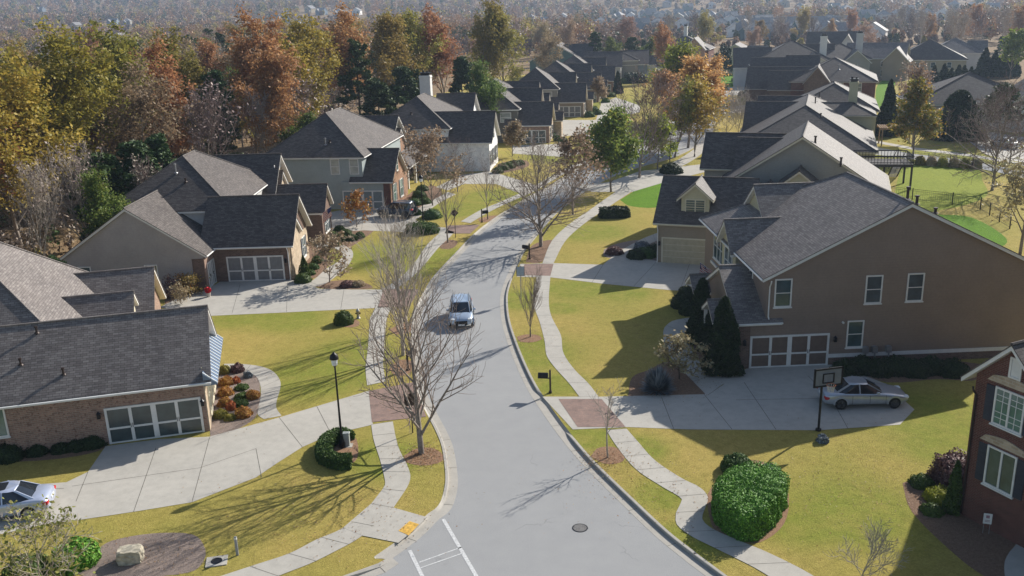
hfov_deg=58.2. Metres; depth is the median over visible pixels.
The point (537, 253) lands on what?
mulch bed
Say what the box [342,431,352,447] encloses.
utility pedestal
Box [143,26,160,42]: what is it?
broadleaf tree
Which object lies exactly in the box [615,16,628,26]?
distant house
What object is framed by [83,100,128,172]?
bare tree
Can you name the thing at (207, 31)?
pine tree
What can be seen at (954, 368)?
round shrub
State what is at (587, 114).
round shrub
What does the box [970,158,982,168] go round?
garden shrub
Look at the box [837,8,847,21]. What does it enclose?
bare tree
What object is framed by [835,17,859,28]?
distant house
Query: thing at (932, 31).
broadleaf tree
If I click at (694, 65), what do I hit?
street tree
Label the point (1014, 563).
garden path
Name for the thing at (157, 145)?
pine tree
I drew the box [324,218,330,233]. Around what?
window
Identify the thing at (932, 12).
distant house
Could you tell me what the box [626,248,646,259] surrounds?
round shrub
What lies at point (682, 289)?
round shrub
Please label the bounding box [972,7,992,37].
bare tree
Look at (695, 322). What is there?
conical evergreen
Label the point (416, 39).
broadleaf tree
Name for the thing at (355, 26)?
broadleaf tree
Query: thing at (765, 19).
distant house
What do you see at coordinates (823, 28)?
distant house
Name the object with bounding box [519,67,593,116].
suburban house
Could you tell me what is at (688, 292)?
round shrub
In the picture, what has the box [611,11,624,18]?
distant house
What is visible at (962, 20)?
bare tree
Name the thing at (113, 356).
brick house
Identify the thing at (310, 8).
distant house
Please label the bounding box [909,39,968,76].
suburban house
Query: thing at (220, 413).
garden shrub
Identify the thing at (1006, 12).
bare tree
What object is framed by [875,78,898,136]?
dark cedar
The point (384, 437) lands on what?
sidewalk
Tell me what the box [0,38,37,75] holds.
broadleaf tree
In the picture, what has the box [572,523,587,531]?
manhole cover
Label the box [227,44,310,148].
broadleaf tree
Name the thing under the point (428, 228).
clipped hedge
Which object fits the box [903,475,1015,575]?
mulch bed
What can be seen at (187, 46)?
broadleaf tree
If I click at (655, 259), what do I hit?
mulch bed
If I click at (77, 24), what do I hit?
distant house
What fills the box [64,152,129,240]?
pine tree
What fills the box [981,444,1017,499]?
window
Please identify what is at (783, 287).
window
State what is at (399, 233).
bare shrub
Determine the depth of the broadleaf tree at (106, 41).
108.49 m
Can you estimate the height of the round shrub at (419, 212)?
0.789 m
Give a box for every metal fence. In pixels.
[891,187,1011,228]
[898,149,992,172]
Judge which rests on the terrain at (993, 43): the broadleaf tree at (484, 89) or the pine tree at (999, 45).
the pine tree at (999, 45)
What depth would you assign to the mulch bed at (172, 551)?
40.52 m
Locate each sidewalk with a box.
[222,503,393,575]
[366,307,389,384]
[371,421,409,506]
[384,229,452,288]
[461,160,585,222]
[534,277,597,395]
[543,142,703,262]
[608,428,707,511]
[676,511,812,575]
[876,141,1023,165]
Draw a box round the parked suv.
[446,292,475,326]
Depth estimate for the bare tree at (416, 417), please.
47.89 m
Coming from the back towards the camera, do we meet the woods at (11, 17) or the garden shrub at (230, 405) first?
the woods at (11, 17)
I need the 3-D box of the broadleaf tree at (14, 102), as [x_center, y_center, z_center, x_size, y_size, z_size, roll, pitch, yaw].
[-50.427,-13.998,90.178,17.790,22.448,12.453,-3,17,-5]
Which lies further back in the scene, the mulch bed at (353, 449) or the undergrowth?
the undergrowth
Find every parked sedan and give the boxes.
[0,480,55,519]
[817,376,908,409]
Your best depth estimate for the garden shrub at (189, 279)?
77.47 m
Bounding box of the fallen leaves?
[92,237,952,575]
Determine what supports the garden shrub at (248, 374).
on the mulch bed at (253, 383)
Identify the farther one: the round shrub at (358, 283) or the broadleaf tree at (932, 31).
the broadleaf tree at (932, 31)
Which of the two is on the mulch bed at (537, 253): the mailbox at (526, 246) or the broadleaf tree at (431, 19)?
the mailbox at (526, 246)
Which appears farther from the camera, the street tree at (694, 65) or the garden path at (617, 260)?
the street tree at (694, 65)
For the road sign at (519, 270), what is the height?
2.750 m
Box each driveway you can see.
[0,390,372,533]
[161,280,382,315]
[331,210,445,233]
[437,171,531,192]
[513,144,577,156]
[517,258,699,289]
[543,365,913,429]
[562,98,639,135]
[578,164,703,191]
[722,87,744,95]
[970,132,1023,161]
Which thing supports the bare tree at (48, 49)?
on the wood floor
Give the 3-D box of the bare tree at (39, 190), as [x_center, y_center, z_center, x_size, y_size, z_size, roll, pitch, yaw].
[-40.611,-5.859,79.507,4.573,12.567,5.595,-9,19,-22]
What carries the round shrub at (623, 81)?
on the lawn at (304, 345)
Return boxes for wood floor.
[0,72,453,260]
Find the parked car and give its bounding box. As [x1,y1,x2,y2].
[991,137,1019,148]
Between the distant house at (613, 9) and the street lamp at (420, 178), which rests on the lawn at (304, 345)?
the street lamp at (420, 178)
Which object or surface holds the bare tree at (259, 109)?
on the lawn at (304, 345)
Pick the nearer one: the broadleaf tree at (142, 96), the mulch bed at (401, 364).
the mulch bed at (401, 364)
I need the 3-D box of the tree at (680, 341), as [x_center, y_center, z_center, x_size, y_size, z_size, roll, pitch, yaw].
[10.485,3.920,57.135,3.986,3.895,3.765,-6,18,-12]
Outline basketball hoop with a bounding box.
[813,366,843,431]
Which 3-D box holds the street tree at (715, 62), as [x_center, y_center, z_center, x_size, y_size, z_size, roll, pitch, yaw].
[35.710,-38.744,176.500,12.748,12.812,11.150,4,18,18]
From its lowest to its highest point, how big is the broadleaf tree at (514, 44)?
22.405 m
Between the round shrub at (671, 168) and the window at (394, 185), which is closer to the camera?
the window at (394, 185)
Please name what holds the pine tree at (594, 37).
on the lawn at (304, 345)
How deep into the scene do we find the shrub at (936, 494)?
42.82 m
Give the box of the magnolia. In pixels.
[930,89,984,141]
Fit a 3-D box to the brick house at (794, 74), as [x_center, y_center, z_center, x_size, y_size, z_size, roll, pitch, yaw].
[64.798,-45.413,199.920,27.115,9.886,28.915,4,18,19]
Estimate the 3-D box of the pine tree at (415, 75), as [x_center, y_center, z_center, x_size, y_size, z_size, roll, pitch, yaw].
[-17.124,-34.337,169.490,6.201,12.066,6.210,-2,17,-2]
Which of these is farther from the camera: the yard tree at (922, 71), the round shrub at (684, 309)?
the yard tree at (922, 71)
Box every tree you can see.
[0,15,126,233]
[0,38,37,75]
[0,42,35,64]
[0,54,99,246]
[0,81,36,198]
[0,115,43,232]
[0,494,101,575]
[4,145,66,255]
[14,136,111,239]
[21,118,48,212]
[24,50,67,172]
[32,63,87,198]
[36,40,72,62]
[40,66,102,170]
[48,255,66,263]
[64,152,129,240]
[66,19,171,157]
[70,43,123,153]
[71,25,101,57]
[74,163,134,235]
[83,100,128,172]
[88,43,103,58]
[91,55,203,166]
[107,139,161,200]
[120,155,162,188]
[128,27,202,158]
[135,36,157,52]
[137,29,149,41]
[138,25,254,151]
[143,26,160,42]
[145,132,177,169]
[160,122,181,159]
[175,42,200,65]
[176,76,256,154]
[178,35,201,60]
[181,34,192,52]
[182,43,202,60]
[188,69,242,154]
[189,36,231,103]
[202,28,214,41]
[203,21,215,38]
[203,119,243,154]
[208,43,247,131]
[209,1,307,152]
[210,21,249,39]
[212,39,226,58]
[215,32,225,52]
[221,29,244,45]
[221,42,233,73]
[223,65,249,146]
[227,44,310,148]
[235,83,279,152]
[238,8,347,133]
[240,21,274,43]
[273,18,294,33]
[273,107,318,143]
[277,69,348,132]
[301,1,373,110]
[311,85,337,115]
[315,56,347,112]
[333,37,379,113]
[333,262,485,454]
[339,188,373,226]
[346,20,366,42]
[350,209,435,323]
[352,198,435,355]
[353,18,369,47]
[357,81,397,114]
[358,24,373,39]
[359,8,432,97]
[366,51,381,75]
[372,65,419,114]
[374,4,450,89]
[406,69,419,97]
[415,2,486,92]
[428,166,470,242]
[437,136,478,191]
[448,56,476,92]
[452,0,517,82]
[452,32,461,55]
[464,6,529,80]
[466,56,514,114]
[467,153,504,218]
[487,124,600,246]
[501,118,528,155]
[513,265,542,336]
[527,19,550,53]
[528,27,570,69]
[547,123,608,214]
[555,19,577,43]
[555,23,569,43]
[572,13,587,23]
[577,101,648,191]
[587,31,603,51]
[587,76,608,103]
[587,376,625,457]
[602,34,622,50]
[603,61,694,177]
[612,15,639,49]
[624,37,641,49]
[631,114,678,169]
[638,68,682,117]
[639,36,657,59]
[639,37,701,92]
[640,39,646,48]
[650,19,677,64]
[653,325,714,378]
[655,50,734,147]
[661,69,730,156]
[661,75,703,157]
[663,11,675,32]
[674,53,730,93]
[687,9,699,36]
[695,9,725,43]
[713,43,732,76]
[740,7,753,32]
[744,25,763,44]
[750,19,769,44]
[772,9,789,34]
[775,20,791,42]
[790,6,812,36]
[790,33,798,42]
[806,15,823,33]
[826,18,837,30]
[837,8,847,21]
[845,8,860,30]
[853,19,880,41]
[873,14,883,25]
[884,13,896,32]
[884,75,948,157]
[894,2,909,29]
[894,59,935,108]
[905,6,919,38]
[908,5,934,43]
[924,11,938,39]
[925,71,1023,190]
[936,5,961,38]
[944,6,955,26]
[950,9,973,40]
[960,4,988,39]
[961,86,1016,151]
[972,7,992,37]
[978,81,1023,139]
[978,98,1023,163]
[981,139,1023,254]
[986,3,997,40]
[994,36,1004,54]
[995,3,1019,49]
[998,28,1023,77]
[1006,5,1023,30]
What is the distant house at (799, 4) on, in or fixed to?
on the terrain at (993, 43)
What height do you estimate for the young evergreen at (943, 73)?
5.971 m
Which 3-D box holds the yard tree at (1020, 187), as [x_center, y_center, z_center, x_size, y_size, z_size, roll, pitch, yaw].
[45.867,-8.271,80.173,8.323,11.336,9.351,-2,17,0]
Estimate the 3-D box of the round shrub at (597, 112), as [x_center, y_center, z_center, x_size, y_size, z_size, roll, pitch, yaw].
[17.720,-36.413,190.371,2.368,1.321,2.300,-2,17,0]
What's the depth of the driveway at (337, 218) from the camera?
102.17 m
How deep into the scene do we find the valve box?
39.97 m
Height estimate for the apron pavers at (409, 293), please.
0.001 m
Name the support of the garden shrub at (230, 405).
on the mulch bed at (253, 383)
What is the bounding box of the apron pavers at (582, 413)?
[559,399,624,426]
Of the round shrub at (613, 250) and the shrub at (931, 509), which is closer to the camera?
the shrub at (931, 509)
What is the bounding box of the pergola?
[877,124,914,145]
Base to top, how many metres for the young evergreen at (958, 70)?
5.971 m
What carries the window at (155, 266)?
in the suburban house at (235, 217)
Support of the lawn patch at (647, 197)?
on the lawn at (620, 317)
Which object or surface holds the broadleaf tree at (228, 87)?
on the wood floor
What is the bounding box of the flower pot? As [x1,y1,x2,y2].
[204,287,211,296]
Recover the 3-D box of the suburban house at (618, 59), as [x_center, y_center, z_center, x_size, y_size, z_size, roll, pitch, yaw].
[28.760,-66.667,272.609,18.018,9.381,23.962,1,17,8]
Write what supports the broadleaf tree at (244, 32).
on the wood floor
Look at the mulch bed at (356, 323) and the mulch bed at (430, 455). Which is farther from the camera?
the mulch bed at (356, 323)
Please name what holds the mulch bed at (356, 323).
on the lawn at (304, 345)
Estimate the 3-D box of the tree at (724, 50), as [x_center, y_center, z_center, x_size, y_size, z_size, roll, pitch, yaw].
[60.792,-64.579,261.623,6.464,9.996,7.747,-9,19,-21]
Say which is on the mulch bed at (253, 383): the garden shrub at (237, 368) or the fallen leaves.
the garden shrub at (237, 368)
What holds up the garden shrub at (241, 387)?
on the mulch bed at (253, 383)
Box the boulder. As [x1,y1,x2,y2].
[116,543,144,565]
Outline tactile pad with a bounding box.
[398,521,418,534]
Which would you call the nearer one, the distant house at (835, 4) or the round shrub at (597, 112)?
the round shrub at (597, 112)
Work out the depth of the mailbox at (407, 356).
60.07 m
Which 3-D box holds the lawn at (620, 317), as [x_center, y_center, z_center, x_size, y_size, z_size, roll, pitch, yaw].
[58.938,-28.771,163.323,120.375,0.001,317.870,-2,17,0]
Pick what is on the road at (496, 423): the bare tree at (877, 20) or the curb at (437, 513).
the curb at (437, 513)
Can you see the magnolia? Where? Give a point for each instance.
(957, 102)
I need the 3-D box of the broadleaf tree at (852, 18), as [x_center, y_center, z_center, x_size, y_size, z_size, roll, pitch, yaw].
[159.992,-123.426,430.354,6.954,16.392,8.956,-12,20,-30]
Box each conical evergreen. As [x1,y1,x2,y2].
[298,255,310,275]
[613,71,623,93]
[685,277,710,344]
[695,311,712,353]
[701,295,745,376]
[942,460,962,516]
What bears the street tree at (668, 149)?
on the lawn at (620, 317)
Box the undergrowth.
[0,56,452,258]
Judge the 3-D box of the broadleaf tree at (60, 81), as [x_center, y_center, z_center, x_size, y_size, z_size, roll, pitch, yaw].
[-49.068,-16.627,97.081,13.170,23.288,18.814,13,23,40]
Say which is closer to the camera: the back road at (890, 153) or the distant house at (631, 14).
the back road at (890, 153)
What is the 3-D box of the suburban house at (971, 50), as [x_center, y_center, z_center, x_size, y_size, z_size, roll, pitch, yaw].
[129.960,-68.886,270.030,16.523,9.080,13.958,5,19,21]
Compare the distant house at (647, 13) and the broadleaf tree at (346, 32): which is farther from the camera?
the distant house at (647, 13)
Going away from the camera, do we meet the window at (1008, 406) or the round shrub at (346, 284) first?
the window at (1008, 406)
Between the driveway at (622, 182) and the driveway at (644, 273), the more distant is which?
the driveway at (622, 182)
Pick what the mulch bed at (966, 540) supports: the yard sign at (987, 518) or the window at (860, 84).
the yard sign at (987, 518)
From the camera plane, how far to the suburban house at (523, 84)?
177.21 m
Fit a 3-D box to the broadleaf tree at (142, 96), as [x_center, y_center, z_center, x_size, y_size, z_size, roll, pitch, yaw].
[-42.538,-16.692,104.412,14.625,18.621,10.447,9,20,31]
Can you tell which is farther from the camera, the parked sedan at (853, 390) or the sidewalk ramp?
the parked sedan at (853, 390)
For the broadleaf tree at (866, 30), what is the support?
on the terrain at (993, 43)
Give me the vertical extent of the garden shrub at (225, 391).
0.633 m
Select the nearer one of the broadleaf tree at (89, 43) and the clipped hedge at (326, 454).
the clipped hedge at (326, 454)
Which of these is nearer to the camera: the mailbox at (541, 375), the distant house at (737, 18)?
the mailbox at (541, 375)
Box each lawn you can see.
[0,67,663,575]
[508,77,1023,575]
[876,81,895,108]
[895,165,987,211]
[937,214,1006,245]
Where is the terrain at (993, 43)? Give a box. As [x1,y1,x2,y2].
[1,0,1023,84]
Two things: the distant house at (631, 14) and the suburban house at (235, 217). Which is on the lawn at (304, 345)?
the suburban house at (235, 217)
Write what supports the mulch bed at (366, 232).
on the lawn at (304, 345)
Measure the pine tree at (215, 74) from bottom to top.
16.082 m
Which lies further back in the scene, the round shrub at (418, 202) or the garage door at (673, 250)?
the round shrub at (418, 202)
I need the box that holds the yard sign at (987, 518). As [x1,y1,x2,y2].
[982,513,992,533]
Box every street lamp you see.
[329,352,344,447]
[418,175,423,220]
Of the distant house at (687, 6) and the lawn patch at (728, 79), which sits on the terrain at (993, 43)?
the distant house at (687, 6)
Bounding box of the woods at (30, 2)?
[0,0,313,6]
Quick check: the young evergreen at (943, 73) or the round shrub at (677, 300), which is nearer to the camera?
the round shrub at (677, 300)
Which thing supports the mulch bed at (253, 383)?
on the lawn at (304, 345)
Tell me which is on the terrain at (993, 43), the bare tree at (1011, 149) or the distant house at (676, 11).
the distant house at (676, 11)
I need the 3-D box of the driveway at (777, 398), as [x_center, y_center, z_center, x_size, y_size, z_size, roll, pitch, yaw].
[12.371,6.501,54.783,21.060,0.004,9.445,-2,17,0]
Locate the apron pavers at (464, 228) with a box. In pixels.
[445,225,478,232]
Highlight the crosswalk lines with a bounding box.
[408,519,477,575]
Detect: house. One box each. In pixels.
[0,242,222,450]
[37,7,45,11]
[59,150,333,290]
[70,22,81,29]
[106,18,118,25]
[122,18,131,24]
[266,107,430,209]
[304,5,315,12]
[315,7,327,14]
[352,7,361,14]
[389,70,500,171]
[478,86,563,142]
[490,78,559,110]
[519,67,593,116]
[529,42,593,70]
[543,60,607,101]
[563,55,620,92]
[584,48,639,77]
[594,17,607,23]
[610,7,618,13]
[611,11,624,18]
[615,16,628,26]
[620,50,656,77]
[622,8,631,14]
[625,12,634,16]
[634,18,649,28]
[640,10,651,17]
[645,8,656,15]
[651,17,665,25]
[653,120,890,264]
[655,24,715,65]
[657,10,666,18]
[662,0,671,7]
[673,9,683,15]
[674,13,683,18]
[675,17,688,28]
[682,3,693,10]
[682,11,689,17]
[685,171,1023,368]
[707,1,715,8]
[712,42,768,73]
[714,17,727,30]
[723,11,737,17]
[723,14,735,23]
[725,22,736,36]
[731,15,748,21]
[732,33,830,86]
[735,23,751,39]
[740,76,879,157]
[744,22,765,39]
[744,55,878,100]
[749,17,769,22]
[753,14,773,17]
[764,21,788,39]
[777,0,789,6]
[780,19,795,24]
[784,24,792,36]
[792,19,819,38]
[794,3,804,10]
[802,30,872,70]
[806,31,856,44]
[810,17,829,23]
[817,24,832,31]
[826,22,851,30]
[827,3,840,10]
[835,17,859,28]
[838,4,852,9]
[846,42,912,80]
[858,9,876,20]
[860,22,887,41]
[876,10,891,19]
[890,9,903,16]
[896,71,1023,131]
[902,5,915,9]
[904,10,923,21]
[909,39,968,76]
[924,8,934,15]
[936,8,949,19]
[940,37,987,70]
[949,0,959,8]
[959,339,1023,547]
[985,3,999,8]
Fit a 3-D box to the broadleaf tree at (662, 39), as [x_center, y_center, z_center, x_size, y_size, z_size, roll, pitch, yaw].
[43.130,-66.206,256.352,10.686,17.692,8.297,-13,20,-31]
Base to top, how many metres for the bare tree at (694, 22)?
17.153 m
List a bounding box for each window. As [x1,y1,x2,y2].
[0,410,10,438]
[77,267,90,271]
[144,265,158,276]
[207,386,212,415]
[210,385,214,404]
[301,235,306,257]
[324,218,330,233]
[330,159,339,174]
[349,159,358,173]
[393,182,396,200]
[400,177,403,197]
[500,112,510,122]
[685,199,705,211]
[712,235,721,263]
[724,246,732,263]
[773,278,792,308]
[845,320,864,348]
[858,83,861,91]
[863,275,883,304]
[904,273,924,302]
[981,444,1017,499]
[989,386,1023,437]
[1008,356,1022,381]
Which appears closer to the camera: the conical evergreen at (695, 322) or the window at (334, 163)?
the conical evergreen at (695, 322)
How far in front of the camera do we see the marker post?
40.29 m
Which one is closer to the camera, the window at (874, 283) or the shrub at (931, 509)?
the shrub at (931, 509)
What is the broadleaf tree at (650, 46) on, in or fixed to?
on the lawn at (304, 345)
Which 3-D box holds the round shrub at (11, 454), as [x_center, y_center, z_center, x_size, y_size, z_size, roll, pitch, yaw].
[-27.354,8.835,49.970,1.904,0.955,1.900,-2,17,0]
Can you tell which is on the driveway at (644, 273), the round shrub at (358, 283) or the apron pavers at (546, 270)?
the apron pavers at (546, 270)
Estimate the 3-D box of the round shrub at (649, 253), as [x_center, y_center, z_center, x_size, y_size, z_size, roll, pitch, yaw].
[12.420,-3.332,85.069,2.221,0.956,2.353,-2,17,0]
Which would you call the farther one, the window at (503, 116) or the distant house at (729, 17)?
the distant house at (729, 17)
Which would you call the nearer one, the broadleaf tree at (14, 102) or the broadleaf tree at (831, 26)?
the broadleaf tree at (14, 102)
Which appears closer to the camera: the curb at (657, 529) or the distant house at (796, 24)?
the curb at (657, 529)
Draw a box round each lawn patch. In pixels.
[621,183,660,207]
[720,74,732,86]
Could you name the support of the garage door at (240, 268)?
in the suburban house at (235, 217)
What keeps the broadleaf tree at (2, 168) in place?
on the wood floor
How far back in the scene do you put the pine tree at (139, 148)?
87.48 m
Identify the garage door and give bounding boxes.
[103,397,204,443]
[207,258,216,287]
[226,255,285,281]
[342,191,383,209]
[518,130,545,142]
[558,106,580,116]
[661,237,704,264]
[749,333,829,367]
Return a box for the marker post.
[234,536,238,555]
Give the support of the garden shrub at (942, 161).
on the back lawn at (936, 179)
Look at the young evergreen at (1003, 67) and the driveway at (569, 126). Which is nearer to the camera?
the driveway at (569, 126)
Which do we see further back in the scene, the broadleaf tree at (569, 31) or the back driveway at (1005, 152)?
the broadleaf tree at (569, 31)
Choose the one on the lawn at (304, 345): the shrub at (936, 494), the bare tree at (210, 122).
the bare tree at (210, 122)
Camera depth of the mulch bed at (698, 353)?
61.42 m
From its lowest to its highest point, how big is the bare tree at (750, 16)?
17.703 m
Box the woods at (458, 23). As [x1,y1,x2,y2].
[0,0,1023,56]
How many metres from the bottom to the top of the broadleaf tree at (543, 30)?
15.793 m
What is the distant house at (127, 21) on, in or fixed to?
on the terrain at (993, 43)
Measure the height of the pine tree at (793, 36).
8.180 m
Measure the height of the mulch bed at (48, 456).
0.001 m
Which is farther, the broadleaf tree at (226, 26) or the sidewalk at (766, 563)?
the broadleaf tree at (226, 26)
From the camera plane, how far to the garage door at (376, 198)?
107.81 m
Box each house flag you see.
[320,207,331,222]
[700,262,711,272]
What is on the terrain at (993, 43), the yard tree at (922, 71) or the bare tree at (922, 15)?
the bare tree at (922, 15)
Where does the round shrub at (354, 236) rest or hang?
on the mulch bed at (366, 232)
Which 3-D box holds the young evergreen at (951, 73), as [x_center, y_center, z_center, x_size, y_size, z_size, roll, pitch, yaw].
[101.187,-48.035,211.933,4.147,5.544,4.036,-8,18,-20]
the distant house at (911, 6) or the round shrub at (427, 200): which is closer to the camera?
the round shrub at (427, 200)
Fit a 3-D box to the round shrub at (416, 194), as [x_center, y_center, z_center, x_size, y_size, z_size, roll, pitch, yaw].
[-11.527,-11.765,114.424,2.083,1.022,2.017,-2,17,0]
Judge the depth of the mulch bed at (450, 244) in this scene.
91.37 m
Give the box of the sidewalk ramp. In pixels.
[343,504,425,542]
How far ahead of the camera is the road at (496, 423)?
46.69 m
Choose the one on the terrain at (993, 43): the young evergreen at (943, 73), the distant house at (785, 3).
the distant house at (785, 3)
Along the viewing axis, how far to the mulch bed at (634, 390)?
56.79 m
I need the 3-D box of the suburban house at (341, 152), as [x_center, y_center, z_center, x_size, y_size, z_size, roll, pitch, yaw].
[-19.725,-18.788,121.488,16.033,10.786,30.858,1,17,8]
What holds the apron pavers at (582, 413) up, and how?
on the driveway at (777, 398)
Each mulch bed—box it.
[16,444,106,461]
[80,533,205,575]
[164,290,203,303]
[210,372,259,435]
[292,243,327,279]
[317,280,372,288]
[325,230,372,246]
[334,438,357,462]
[344,319,359,326]
[389,359,411,375]
[390,323,411,333]
[404,186,441,207]
[404,447,443,464]
[440,240,457,248]
[478,215,495,221]
[496,160,528,171]
[517,334,541,341]
[526,240,551,262]
[591,446,624,463]
[603,240,638,257]
[628,362,704,395]
[647,241,656,260]
[693,345,726,376]
[707,460,788,543]
[867,361,978,382]
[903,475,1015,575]
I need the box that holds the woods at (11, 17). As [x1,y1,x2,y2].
[0,0,1006,35]
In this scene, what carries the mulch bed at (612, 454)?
on the lawn at (620, 317)
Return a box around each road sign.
[404,392,413,432]
[451,208,457,237]
[516,266,524,297]
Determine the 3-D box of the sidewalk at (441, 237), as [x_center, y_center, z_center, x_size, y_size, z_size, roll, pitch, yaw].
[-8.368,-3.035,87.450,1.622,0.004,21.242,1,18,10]
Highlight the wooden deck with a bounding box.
[853,150,914,189]
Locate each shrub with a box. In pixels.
[0,441,25,464]
[0,552,50,575]
[24,444,49,457]
[49,442,68,454]
[50,536,101,575]
[67,439,84,452]
[78,435,108,450]
[161,273,181,297]
[168,279,193,303]
[175,271,197,292]
[180,272,206,294]
[212,407,228,419]
[216,385,234,397]
[216,396,230,407]
[218,375,233,386]
[219,364,230,374]
[223,413,235,421]
[225,400,236,410]
[230,362,244,373]
[231,376,240,383]
[233,391,246,399]
[233,398,248,407]
[234,383,249,391]
[234,405,253,419]
[243,371,252,378]
[246,389,260,400]
[293,272,312,283]
[308,263,319,269]
[311,255,323,263]
[333,225,344,231]
[333,309,353,326]
[336,233,347,241]
[339,280,352,287]
[342,229,351,235]
[348,234,357,240]
[352,280,365,287]
[356,231,364,238]
[385,213,419,255]
[408,197,421,205]
[412,190,427,197]
[413,209,421,215]
[415,184,428,190]
[420,197,431,204]
[422,208,442,219]
[491,167,503,173]
[497,163,509,170]
[505,161,515,168]
[553,135,559,141]
[584,111,595,117]
[593,109,602,114]
[601,97,609,102]
[605,245,623,255]
[607,91,615,96]
[621,77,627,83]
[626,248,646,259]
[633,241,649,248]
[639,246,656,258]
[639,365,676,395]
[646,243,656,251]
[659,162,683,174]
[670,293,690,309]
[677,285,691,294]
[678,299,692,316]
[682,288,692,298]
[704,86,743,131]
[720,85,751,124]
[720,452,753,472]
[724,86,750,131]
[730,87,757,127]
[816,433,829,443]
[822,518,914,575]
[829,357,858,376]
[849,354,874,375]
[868,357,895,378]
[881,354,910,377]
[902,357,933,378]
[907,472,935,490]
[914,155,925,165]
[918,502,945,517]
[919,354,944,375]
[922,483,947,506]
[925,156,936,165]
[926,446,966,496]
[936,156,948,166]
[938,357,970,378]
[948,156,959,167]
[959,157,971,168]
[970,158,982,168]
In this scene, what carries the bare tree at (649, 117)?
on the lawn at (620, 317)
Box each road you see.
[377,66,711,575]
[876,147,1023,176]
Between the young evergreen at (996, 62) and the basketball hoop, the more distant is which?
the young evergreen at (996, 62)
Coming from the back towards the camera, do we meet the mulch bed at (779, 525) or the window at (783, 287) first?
the window at (783, 287)
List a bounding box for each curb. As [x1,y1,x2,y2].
[344,66,658,575]
[500,124,726,575]
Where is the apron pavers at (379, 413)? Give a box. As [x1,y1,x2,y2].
[369,382,425,421]
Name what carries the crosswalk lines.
on the road at (496, 423)
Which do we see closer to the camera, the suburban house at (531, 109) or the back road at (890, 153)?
the back road at (890, 153)
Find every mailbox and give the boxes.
[406,350,414,370]
[481,209,487,222]
[522,243,530,258]
[538,370,551,392]
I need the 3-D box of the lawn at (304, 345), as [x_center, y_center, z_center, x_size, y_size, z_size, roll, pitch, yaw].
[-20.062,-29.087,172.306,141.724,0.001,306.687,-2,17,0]
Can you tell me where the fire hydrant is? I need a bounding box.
[355,308,360,318]
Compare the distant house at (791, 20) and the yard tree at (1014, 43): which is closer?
the yard tree at (1014, 43)
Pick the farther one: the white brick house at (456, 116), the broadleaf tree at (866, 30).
the broadleaf tree at (866, 30)
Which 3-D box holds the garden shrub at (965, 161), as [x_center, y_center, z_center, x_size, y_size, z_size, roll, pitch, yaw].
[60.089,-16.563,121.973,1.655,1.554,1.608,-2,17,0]
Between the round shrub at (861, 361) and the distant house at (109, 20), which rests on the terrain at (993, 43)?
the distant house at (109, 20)
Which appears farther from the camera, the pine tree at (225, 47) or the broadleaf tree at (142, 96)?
the pine tree at (225, 47)
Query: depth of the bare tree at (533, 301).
64.52 m
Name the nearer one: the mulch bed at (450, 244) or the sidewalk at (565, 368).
the sidewalk at (565, 368)
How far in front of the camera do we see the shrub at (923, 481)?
44.12 m
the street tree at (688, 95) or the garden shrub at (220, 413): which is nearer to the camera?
the garden shrub at (220, 413)
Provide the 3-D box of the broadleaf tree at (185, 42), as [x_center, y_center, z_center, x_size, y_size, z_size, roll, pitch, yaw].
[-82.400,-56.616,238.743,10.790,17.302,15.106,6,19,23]
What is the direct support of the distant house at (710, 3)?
on the terrain at (993, 43)
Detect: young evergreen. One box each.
[927,65,937,83]
[933,73,940,82]
[939,63,948,79]
[946,68,955,78]
[955,64,962,75]
[962,65,967,73]
[974,47,991,77]
[989,49,1002,77]
[998,53,1009,76]
[1007,57,1021,77]
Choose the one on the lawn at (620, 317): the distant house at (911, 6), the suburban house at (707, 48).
the suburban house at (707, 48)
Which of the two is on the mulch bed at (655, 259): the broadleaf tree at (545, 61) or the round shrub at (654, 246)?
the round shrub at (654, 246)
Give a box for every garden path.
[224,364,280,418]
[293,242,352,288]
[394,192,455,227]
[603,233,656,264]
[663,318,732,394]
[1004,544,1023,575]
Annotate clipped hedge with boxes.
[314,427,355,470]
[404,220,440,234]
[597,205,630,218]
[624,72,649,83]
[711,460,790,542]
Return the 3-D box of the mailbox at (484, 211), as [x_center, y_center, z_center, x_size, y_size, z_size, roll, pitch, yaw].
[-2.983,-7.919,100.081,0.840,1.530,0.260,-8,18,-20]
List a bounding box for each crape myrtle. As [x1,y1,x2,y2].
[303,228,353,281]
[399,124,467,205]
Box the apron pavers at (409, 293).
[379,289,418,307]
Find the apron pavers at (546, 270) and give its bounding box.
[524,264,552,275]
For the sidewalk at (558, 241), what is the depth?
107.01 m
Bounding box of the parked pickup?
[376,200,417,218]
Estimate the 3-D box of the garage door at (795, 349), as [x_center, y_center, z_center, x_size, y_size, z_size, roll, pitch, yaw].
[17.672,3.997,58.667,5.080,2.160,0.125,-2,17,-2]
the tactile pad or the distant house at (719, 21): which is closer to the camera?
the tactile pad
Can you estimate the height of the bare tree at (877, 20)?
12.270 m
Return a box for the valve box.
[205,555,227,567]
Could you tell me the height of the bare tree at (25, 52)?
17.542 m
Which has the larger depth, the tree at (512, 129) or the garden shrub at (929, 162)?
the tree at (512, 129)
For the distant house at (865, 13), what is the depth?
731.40 m
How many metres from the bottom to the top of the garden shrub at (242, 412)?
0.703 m
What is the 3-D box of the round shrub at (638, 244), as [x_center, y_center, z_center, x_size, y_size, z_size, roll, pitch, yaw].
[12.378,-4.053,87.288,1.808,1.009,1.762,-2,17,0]
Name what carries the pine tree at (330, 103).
on the wood floor

